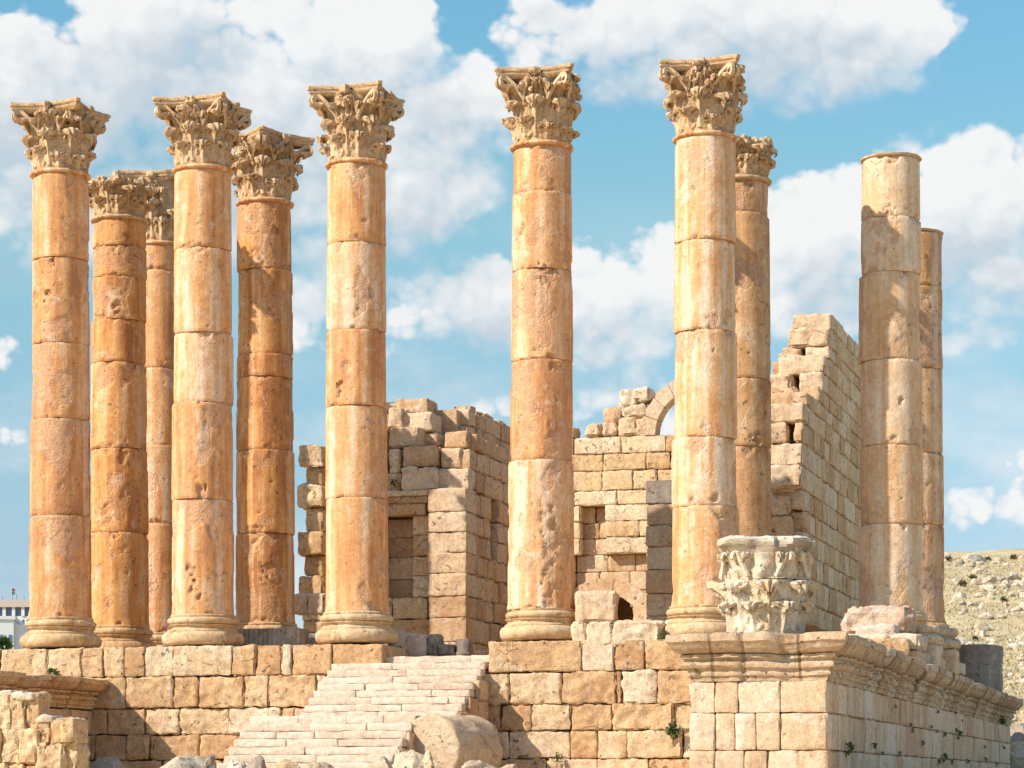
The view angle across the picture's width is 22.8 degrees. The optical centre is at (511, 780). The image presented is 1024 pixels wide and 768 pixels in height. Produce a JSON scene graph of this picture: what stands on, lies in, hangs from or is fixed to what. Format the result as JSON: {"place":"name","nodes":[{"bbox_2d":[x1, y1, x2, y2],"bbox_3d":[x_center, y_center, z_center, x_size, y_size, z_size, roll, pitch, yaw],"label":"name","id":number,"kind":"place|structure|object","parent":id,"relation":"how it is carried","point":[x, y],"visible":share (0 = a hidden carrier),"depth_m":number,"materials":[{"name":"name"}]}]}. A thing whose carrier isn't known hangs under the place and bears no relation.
{"place":"outdoors","nodes":[
{"label":"outdoors","id":0,"kind":"place"},
{"bbox_2d":[0,0,1023,628],"label":"sky","id":1,"kind":"structure","parent":0,"point":[833,84],"materials":[{"name":"blue"}]},
{"bbox_2d":[943,549,1023,723],"bbox_3d":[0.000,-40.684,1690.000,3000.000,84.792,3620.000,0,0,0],"label":"ground","id":2,"kind":"structure","parent":0,"point":[1000,624],"depth_m":167.58,"materials":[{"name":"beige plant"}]},
{"bbox_2d":[0,635,14,649],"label":"tree top","id":3,"kind":"object","parent":2,"relation":"on","point":[5,642],"visible":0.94,"depth_m":149.80,"materials":[{"name":"green plant"}]},
{"bbox_2d":[0,616,27,649],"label":"white house","id":4,"kind":"structure","parent":2,"relation":"on","point":[14,629],"depth_m":190.00,"materials":[{"name":"white paint"}]},
{"bbox_2d":[0,600,29,624],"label":"office block","id":5,"kind":"structure","parent":2,"relation":"on","point":[19,609],"depth_m":259.88,"materials":[{"name":"white concrete"}]},
{"bbox_2d":[11,587,14,599],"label":"flagpole","id":6,"kind":"object","parent":5,"relation":"on","point":[12,593],"visible":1,"depth_m":261.47,"materials":[{"name":"metal"}]},
{"bbox_2d":[0,690,89,767],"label":"rubble wall","id":7,"kind":"structure","parent":2,"relation":"on","point":[34,733],"depth_m":49.52,"materials":[{"name":"stone"}]},
{"bbox_2d":[0,670,108,767],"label":"stair parapet","id":8,"kind":"structure","parent":2,"relation":"on","point":[70,696],"depth_m":58.86,"materials":[{"name":"brown stone"}]},
{"bbox_2d":[47,668,60,675],"bbox_3d":[-10.962,-2.510,60.783,0.375,0.412,0.309,0,0,23],"label":"wall plant","id":9,"kind":"object","parent":8,"relation":"on","point":[50,671],"depth_m":60.75,"materials":[{"name":"green plant"}]},
{"bbox_2d":[93,755,125,767],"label":"rock","id":10,"kind":"object","parent":2,"relation":"on","point":[110,762],"visible":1,"depth_m":50.39,"materials":[{"name":"grey stone"}]},
{"bbox_2d":[160,755,202,767],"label":"rock","id":11,"kind":"object","parent":2,"relation":"on","point":[190,761],"visible":0.94,"depth_m":49.26,"materials":[{"name":"grey stone"}]},
{"bbox_2d":[203,754,215,767],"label":"rock","id":12,"kind":"object","parent":2,"relation":"on","point":[209,761],"visible":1,"depth_m":48.66,"materials":[{"name":"grey stone"}]},
{"bbox_2d":[227,759,246,767],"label":"rock","id":13,"kind":"object","parent":2,"relation":"on","point":[233,763],"visible":1,"depth_m":48.51,"materials":[{"name":"beige stone"}]},
{"bbox_2d":[246,755,266,767],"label":"rock","id":14,"kind":"object","parent":2,"relation":"on","point":[258,761],"visible":1,"depth_m":48.02,"materials":[{"name":"beige stone"}]},
{"bbox_2d":[270,759,299,767],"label":"rock","id":15,"kind":"object","parent":2,"relation":"on","point":[284,763],"visible":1,"depth_m":47.99,"materials":[{"name":"stone"}]},
{"bbox_2d":[304,762,333,767],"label":"rock","id":16,"kind":"object","parent":2,"relation":"on","point":[322,765],"visible":1,"depth_m":47.43,"materials":[{"name":"beige stone"}]},
{"bbox_2d":[217,655,488,767],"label":"staircase","id":17,"kind":"structure","parent":2,"relation":"on","point":[355,715],"depth_m":56.53,"materials":[{"name":"stone"}]},
{"bbox_2d":[367,756,392,767],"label":"rock","id":18,"kind":"object","parent":2,"relation":"on","point":[382,762],"visible":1,"depth_m":47.88,"materials":[{"name":"beige stone"}]},
{"bbox_2d":[392,749,424,767],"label":"rock","id":19,"kind":"object","parent":2,"relation":"on","point":[411,758],"visible":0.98,"depth_m":48.28,"materials":[{"name":"beige stone"}]},
{"bbox_2d":[422,750,440,767],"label":"rock","id":20,"kind":"object","parent":2,"relation":"on","point":[428,761],"visible":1,"depth_m":48.17,"materials":[{"name":"brown stone"}]},
{"bbox_2d":[412,714,502,767],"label":"fallen drum","id":21,"kind":"object","parent":2,"relation":"on","point":[450,741],"visible":0.87,"depth_m":52.63,"materials":[{"name":"beige stone"}]},
{"bbox_2d":[461,760,494,767],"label":"rock","id":22,"kind":"object","parent":2,"relation":"on","point":[475,764],"visible":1,"depth_m":49.76,"materials":[{"name":"beige stone"}]},
{"bbox_2d":[0,633,965,767],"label":"temple podium","id":23,"kind":"object","parent":2,"relation":"on","point":[587,704],"visible":0.56,"depth_m":58.92,"materials":[{"name":"stone"}]},
{"bbox_2d":[9,97,110,648],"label":"column","id":24,"kind":"structure","parent":23,"relation":"on","point":[60,139],"depth_m":61.38,"materials":[{"name":"stone"}]},
{"bbox_2d":[88,169,156,647],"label":"column","id":25,"kind":"structure","parent":23,"relation":"on","point":[119,207],"depth_m":64.65,"materials":[{"name":"stone"}]},
{"bbox_2d":[119,169,174,646],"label":"column","id":26,"kind":"structure","parent":23,"relation":"on","point":[159,329],"depth_m":67.74,"materials":[{"name":"stone"}]},
{"bbox_2d":[152,91,251,646],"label":"column","id":27,"kind":"structure","parent":23,"relation":"on","point":[201,133],"depth_m":60.37,"materials":[{"name":"stone"}]},
{"bbox_2d":[231,125,314,630],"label":"column","id":28,"kind":"structure","parent":23,"relation":"on","point":[265,167],"depth_m":63.57,"materials":[{"name":"stone"}]},
{"bbox_2d":[239,628,308,645],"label":"fluted slab","id":29,"kind":"structure","parent":23,"relation":"on","point":[277,636],"depth_m":61.66,"materials":[{"name":"grey stone"}]},
{"bbox_2d":[309,631,318,644],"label":"rock","id":30,"kind":"object","parent":23,"relation":"on","point":[312,640],"visible":0.06,"depth_m":66.60,"materials":[{"name":"grey stone"}]},
{"bbox_2d":[307,80,404,644],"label":"column","id":31,"kind":"structure","parent":23,"relation":"on","point":[357,119],"depth_m":59.30,"materials":[{"name":"stone"}]},
{"bbox_2d":[389,628,407,648],"bbox_3d":[-2.790,-3.319,61.021,0.776,0.703,0.696,0,0,0],"label":"rock","id":32,"kind":"object","parent":23,"relation":"on","point":[402,640],"visible":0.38,"depth_m":60.77,"materials":[{"name":"grey stone"}]},
{"bbox_2d":[297,398,510,650],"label":"cella wall","id":33,"kind":"structure","parent":23,"relation":"on","point":[448,524],"depth_m":69.48,"materials":[{"name":"stone"}]},
{"bbox_2d":[295,593,309,615],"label":"stone block","id":34,"kind":"structure","parent":33,"relation":"in","point":[301,602],"depth_m":67.12,"materials":[{"name":"stone"}]},
{"bbox_2d":[307,593,325,615],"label":"stone block","id":35,"kind":"structure","parent":33,"relation":"in","point":[316,606],"depth_m":67.12,"materials":[{"name":"stone"}]},
{"bbox_2d":[390,479,398,485],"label":"wall plant","id":36,"kind":"object","parent":33,"relation":"attached to","point":[393,484],"depth_m":68.98,"materials":[{"name":"green plant"}]},
{"bbox_2d":[388,519,416,598],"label":"blocked doorway","id":37,"kind":"structure","parent":33,"relation":"in","point":[400,532],"depth_m":69.57,"materials":[{"name":"brown stone"}]},
{"bbox_2d":[407,634,429,656],"bbox_3d":[-2.233,-3.236,60.918,0.534,0.580,0.574,0,0,16],"label":"stone block","id":38,"kind":"object","parent":23,"relation":"on","point":[416,645],"depth_m":60.67,"materials":[{"name":"grey stone"}]},
{"bbox_2d":[427,634,443,655],"bbox_3d":[-1.826,-3.236,60.917,0.363,0.578,0.556,0,0,16],"label":"stone block","id":39,"kind":"object","parent":23,"relation":"on","point":[434,641],"depth_m":60.67,"materials":[{"name":"grey stone"}]},
{"bbox_2d":[438,644,455,655],"bbox_3d":[-1.516,-3.103,60.572,0.445,0.324,0.427,0,0,16],"label":"stone block","id":40,"kind":"object","parent":23,"relation":"on","point":[446,649],"depth_m":60.39,"materials":[{"name":"grey stone"}]},
{"bbox_2d":[455,639,473,655],"bbox_3d":[-1.133,-3.158,60.471,0.415,0.458,0.454,0,0,16],"label":"stone block","id":41,"kind":"object","parent":23,"relation":"on","point":[464,647],"depth_m":60.27,"materials":[{"name":"grey stone"}]},
{"bbox_2d":[494,63,581,641],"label":"column","id":42,"kind":"structure","parent":23,"relation":"on","point":[543,106],"depth_m":58.07,"materials":[{"name":"stone"}]},
{"bbox_2d":[552,752,563,761],"bbox_3d":[1.051,-0.532,57.473,0.261,0.257,0.253,0,0,-42],"label":"wall plant","id":43,"kind":"object","parent":23,"relation":"attached to","point":[557,758],"depth_m":57.45,"materials":[{"name":"green plant"}]},
{"bbox_2d":[571,621,586,644],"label":"stone block","id":44,"kind":"structure","parent":23,"relation":"on","point":[578,630],"depth_m":57.48,"materials":[{"name":"stone"}]},
{"bbox_2d":[575,590,619,622],"bbox_3d":[1.948,-3.965,58.190,0.970,0.754,0.880,0,0,9],"label":"stone block","id":45,"kind":"object","parent":44,"relation":"on","point":[596,606],"depth_m":57.80,"materials":[{"name":"stone"}]},
{"bbox_2d":[586,621,614,644],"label":"stone block","id":46,"kind":"structure","parent":23,"relation":"on","point":[599,631],"depth_m":57.33,"materials":[{"name":"stone"}]},
{"bbox_2d":[572,380,674,623],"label":"cella wall","id":47,"kind":"structure","parent":23,"relation":"on","point":[621,455],"depth_m":82.94,"materials":[{"name":"stone"}]},
{"bbox_2d":[612,619,665,646],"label":"stone block","id":48,"kind":"structure","parent":23,"relation":"on","point":[623,631],"depth_m":57.18,"materials":[{"name":"stone"}]},
{"bbox_2d":[646,480,672,620],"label":"door pier","id":49,"kind":"structure","parent":23,"relation":"on","point":[659,587],"depth_m":67.15,"materials":[{"name":"grey stone"}]},
{"bbox_2d":[657,632,665,639],"bbox_3d":[3.350,-3.241,57.018,0.234,0.241,0.244,0,0,0],"label":"wall plant","id":50,"kind":"object","parent":23,"relation":"on","point":[662,634],"depth_m":57.00,"materials":[{"name":"green plant"}]},
{"bbox_2d":[664,721,683,741],"bbox_3d":[3.573,-1.090,56.749,0.402,0.500,0.396,0,0,42],"label":"wall plant","id":51,"kind":"object","parent":23,"relation":"attached to","point":[669,733],"depth_m":56.69,"materials":[{"name":"green plant"}]},
{"bbox_2d":[658,54,747,636],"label":"column","id":52,"kind":"structure","parent":23,"relation":"on","point":[704,99],"depth_m":57.03,"materials":[{"name":"stone"}]},
{"bbox_2d":[734,134,777,536],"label":"column","id":53,"kind":"structure","parent":23,"relation":"on","point":[755,163],"depth_m":60.23,"materials":[{"name":"stone"}]},
{"bbox_2d":[770,313,860,632],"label":"cella wall","id":54,"kind":"structure","parent":23,"relation":"on","point":[815,379],"depth_m":69.85,"materials":[{"name":"stone"}]},
{"bbox_2d":[840,605,917,633],"bbox_3d":[8.187,-3.537,56.677,1.619,0.801,1.318,0,0,16],"label":"stone block","id":55,"kind":"object","parent":23,"relation":"on","point":[903,618],"depth_m":56.19,"materials":[{"name":"beige stone"}]},
{"bbox_2d":[858,152,927,624],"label":"column","id":56,"kind":"structure","parent":23,"relation":"on","point":[891,515],"depth_m":59.29,"materials":[{"name":"stone"}]},
{"bbox_2d":[919,228,948,627],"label":"column","id":57,"kind":"structure","parent":23,"relation":"on","point":[930,319],"depth_m":62.53,"materials":[{"name":"stone"}]},
{"bbox_2d":[501,764,516,767],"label":"rock","id":58,"kind":"object","parent":2,"relation":"on","point":[510,766],"visible":1,"depth_m":51.30,"materials":[{"name":"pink stone"}]},
{"bbox_2d":[665,631,1023,767],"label":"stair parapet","id":59,"kind":"structure","parent":2,"relation":"on","point":[789,700],"depth_m":43.90,"materials":[{"name":"stone"}]},
{"bbox_2d":[706,535,817,633],"bbox_3d":[4.359,-3.369,44.360,1.934,1.724,1.848,0,0,10],"label":"fallen capital","id":60,"kind":"object","parent":59,"relation":"on","point":[765,586],"visible":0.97,"depth_m":43.72,"materials":[{"name":"white stone"}]},
{"bbox_2d":[844,742,854,756],"bbox_3d":[5.984,-0.555,45.229,0.260,0.298,0.225,0,0,20],"label":"wall plant","id":61,"kind":"object","parent":59,"relation":"attached to","point":[851,746],"depth_m":45.19,"materials":[{"name":"green plant"}]},
{"bbox_2d":[867,637,909,655],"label":"stone block","id":62,"kind":"structure","parent":59,"relation":"on","point":[900,644],"depth_m":55.34,"materials":[{"name":"stone"}]},
{"bbox_2d":[856,623,899,637],"bbox_3d":[8.070,-3.236,56.002,0.972,0.460,0.579,0,0,16],"label":"stone block","id":63,"kind":"object","parent":62,"relation":"on","point":[888,630],"depth_m":55.74,"materials":[{"name":"beige stone"}]},
{"bbox_2d":[914,625,943,666],"bbox_3d":[9.240,-3.001,57.544,1.042,1.026,1.041,0,0,16],"label":"moulded base","id":64,"kind":"object","parent":59,"relation":"on","point":[935,641],"visible":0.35,"depth_m":57.12,"materials":[{"name":"stone"}]},
{"bbox_2d":[941,753,948,762],"bbox_3d":[10.278,-0.543,60.464,0.244,0.259,0.267,0,0,-22],"label":"wall plant","id":65,"kind":"object","parent":59,"relation":"attached to","point":[945,755],"depth_m":60.43,"materials":[{"name":"green plant"}]},
{"bbox_2d":[937,628,960,674],"bbox_3d":[10.143,-3.038,60.384,1.007,1.139,1.047,0,0,16],"label":"moulded base","id":66,"kind":"object","parent":59,"relation":"on","point":[951,644],"visible":0.44,"depth_m":59.95,"materials":[{"name":"stone"}]},
{"bbox_2d":[955,727,962,740],"bbox_3d":[11.127,-1.176,63.489,0.303,0.348,0.266,0,0,0],"label":"wall plant","id":67,"kind":"object","parent":59,"relation":"attached to","point":[960,732],"depth_m":63.47,"materials":[{"name":"green plant"}]},
{"bbox_2d":[958,644,1003,691],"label":"column drum","id":68,"kind":"object","parent":59,"relation":"on","point":[983,663],"depth_m":74.71,"materials":[{"name":"grey stone"}]},
{"bbox_2d":[997,714,1005,724],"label":"wall plant","id":69,"kind":"object","parent":59,"relation":"attached to","point":[1002,721],"depth_m":75.28,"materials":[{"name":"green plant"}]},
{"bbox_2d":[944,552,951,558],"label":"hill boulder","id":70,"kind":"object","parent":2,"relation":"on","point":[946,554],"visible":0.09,"depth_m":231.23,"materials":[{"name":"stone"}]},
{"bbox_2d":[956,579,966,586],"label":"scrub bush","id":71,"kind":"object","parent":2,"relation":"on","point":[962,582],"visible":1,"depth_m":189.93,"materials":[{"name":"green plant"}]},
{"bbox_2d":[957,636,968,642],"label":"hill boulder","id":72,"kind":"object","parent":2,"relation":"on","point":[963,638],"visible":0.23,"depth_m":146.45,"materials":[{"name":"stone"}]},
{"bbox_2d":[965,626,973,629],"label":"hill boulder","id":73,"kind":"object","parent":2,"relation":"on","point":[969,627],"visible":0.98,"depth_m":156.42,"materials":[{"name":"stone"}]},
{"bbox_2d":[963,563,975,567],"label":"hill boulder","id":74,"kind":"object","parent":2,"relation":"on","point":[971,565],"visible":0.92,"depth_m":222.67,"materials":[{"name":"stone"}]},
{"bbox_2d":[967,602,978,605],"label":"hill boulder","id":75,"kind":"object","parent":2,"relation":"on","point":[972,604],"visible":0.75,"depth_m":167.56,"materials":[{"name":"stone"}]},
{"bbox_2d":[968,574,977,579],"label":"scrub bush","id":76,"kind":"object","parent":2,"relation":"on","point":[971,576],"visible":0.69,"depth_m":204.90,"materials":[{"name":"green plant"}]},
{"bbox_2d":[964,554,986,562],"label":"hill boulder","id":77,"kind":"object","parent":2,"relation":"on","point":[969,558],"visible":0.61,"depth_m":229.18,"materials":[{"name":"stone"}]},
{"bbox_2d":[971,635,979,640],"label":"scrub bush","id":78,"kind":"object","parent":2,"relation":"on","point":[974,637],"visible":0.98,"depth_m":149.93,"materials":[{"name":"green plant"}]},
{"bbox_2d":[971,568,987,575],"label":"hill boulder","id":79,"kind":"object","parent":2,"relation":"on","point":[980,571],"visible":0.94,"depth_m":214.62,"materials":[{"name":"stone"}]},
{"bbox_2d":[974,623,990,630],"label":"hill boulder","id":80,"kind":"object","parent":2,"relation":"on","point":[981,626],"visible":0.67,"depth_m":155.74,"materials":[{"name":"stone"}]},
{"bbox_2d":[944,555,1023,724],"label":"hill rubble","id":81,"kind":"object","parent":2,"relation":"on","point":[981,633],"visible":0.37,"depth_m":171.54,"materials":[{"name":"stone"}]},
{"bbox_2d":[979,613,994,618],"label":"hill boulder","id":82,"kind":"object","parent":2,"relation":"on","point":[990,616],"visible":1,"depth_m":159.39,"materials":[{"name":"stone"}]},
{"bbox_2d":[979,584,996,590],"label":"hill boulder","id":83,"kind":"object","parent":2,"relation":"on","point":[987,587],"visible":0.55,"depth_m":186.13,"materials":[{"name":"stone"}]},
{"bbox_2d":[981,576,996,582],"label":"hill boulder","id":84,"kind":"object","parent":2,"relation":"on","point":[989,579],"visible":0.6,"depth_m":202.02,"materials":[{"name":"stone"}]},
{"bbox_2d":[996,577,1005,582],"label":"hill boulder","id":85,"kind":"object","parent":2,"relation":"on","point":[1000,579],"visible":0.29,"depth_m":204.06,"materials":[{"name":"stone"}]},
{"bbox_2d":[999,596,1007,601],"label":"scrub bush","id":86,"kind":"object","parent":2,"relation":"on","point":[1004,598],"visible":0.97,"depth_m":169.92,"materials":[{"name":"green plant"}]},
{"bbox_2d":[1002,579,1012,583],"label":"hill boulder","id":87,"kind":"object","parent":2,"relation":"on","point":[1008,581],"visible":0.32,"depth_m":200.14,"materials":[{"name":"stone"}]},
{"bbox_2d":[1008,591,1018,596],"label":"hill boulder","id":88,"kind":"object","parent":2,"relation":"on","point":[1012,593],"visible":0.92,"depth_m":171.97,"materials":[{"name":"stone"}]},
{"bbox_2d":[1009,554,1018,559],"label":"scrub bush","id":89,"kind":"object","parent":2,"relation":"on","point":[1012,556],"visible":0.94,"depth_m":237.88,"materials":[{"name":"green plant"}]},
{"bbox_2d":[1010,572,1018,579],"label":"hill boulder","id":90,"kind":"object","parent":2,"relation":"on","point":[1014,576],"visible":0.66,"depth_m":210.67,"materials":[{"name":"stone"}]},
{"bbox_2d":[1008,643,1021,648],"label":"hill boulder","id":91,"kind":"object","parent":2,"relation":"on","point":[1015,645],"visible":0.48,"depth_m":139.94,"materials":[{"name":"stone"}]},
{"bbox_2d":[1010,742,1023,767],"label":"rock","id":92,"kind":"object","parent":2,"relation":"on","point":[1017,757],"visible":0.85,"depth_m":84.50,"materials":[{"name":"grey stone"}]},
{"bbox_2d":[1010,722,1023,735],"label":"rock","id":93,"kind":"object","parent":2,"relation":"on","point":[1019,727],"visible":0.3,"depth_m":91.75,"materials":[{"name":"grey stone"}]},
{"bbox_2d":[1010,732,1023,743],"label":"rock","id":94,"kind":"object","parent":2,"relation":"on","point":[1015,736],"visible":0.28,"depth_m":89.74,"materials":[{"name":"grey stone"}]},
{"bbox_2d":[1010,741,1023,751],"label":"rock","id":95,"kind":"object","parent":2,"relation":"on","point":[1012,746],"visible":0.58,"depth_m":85.80,"materials":[{"name":"brown stone"}]}
]}

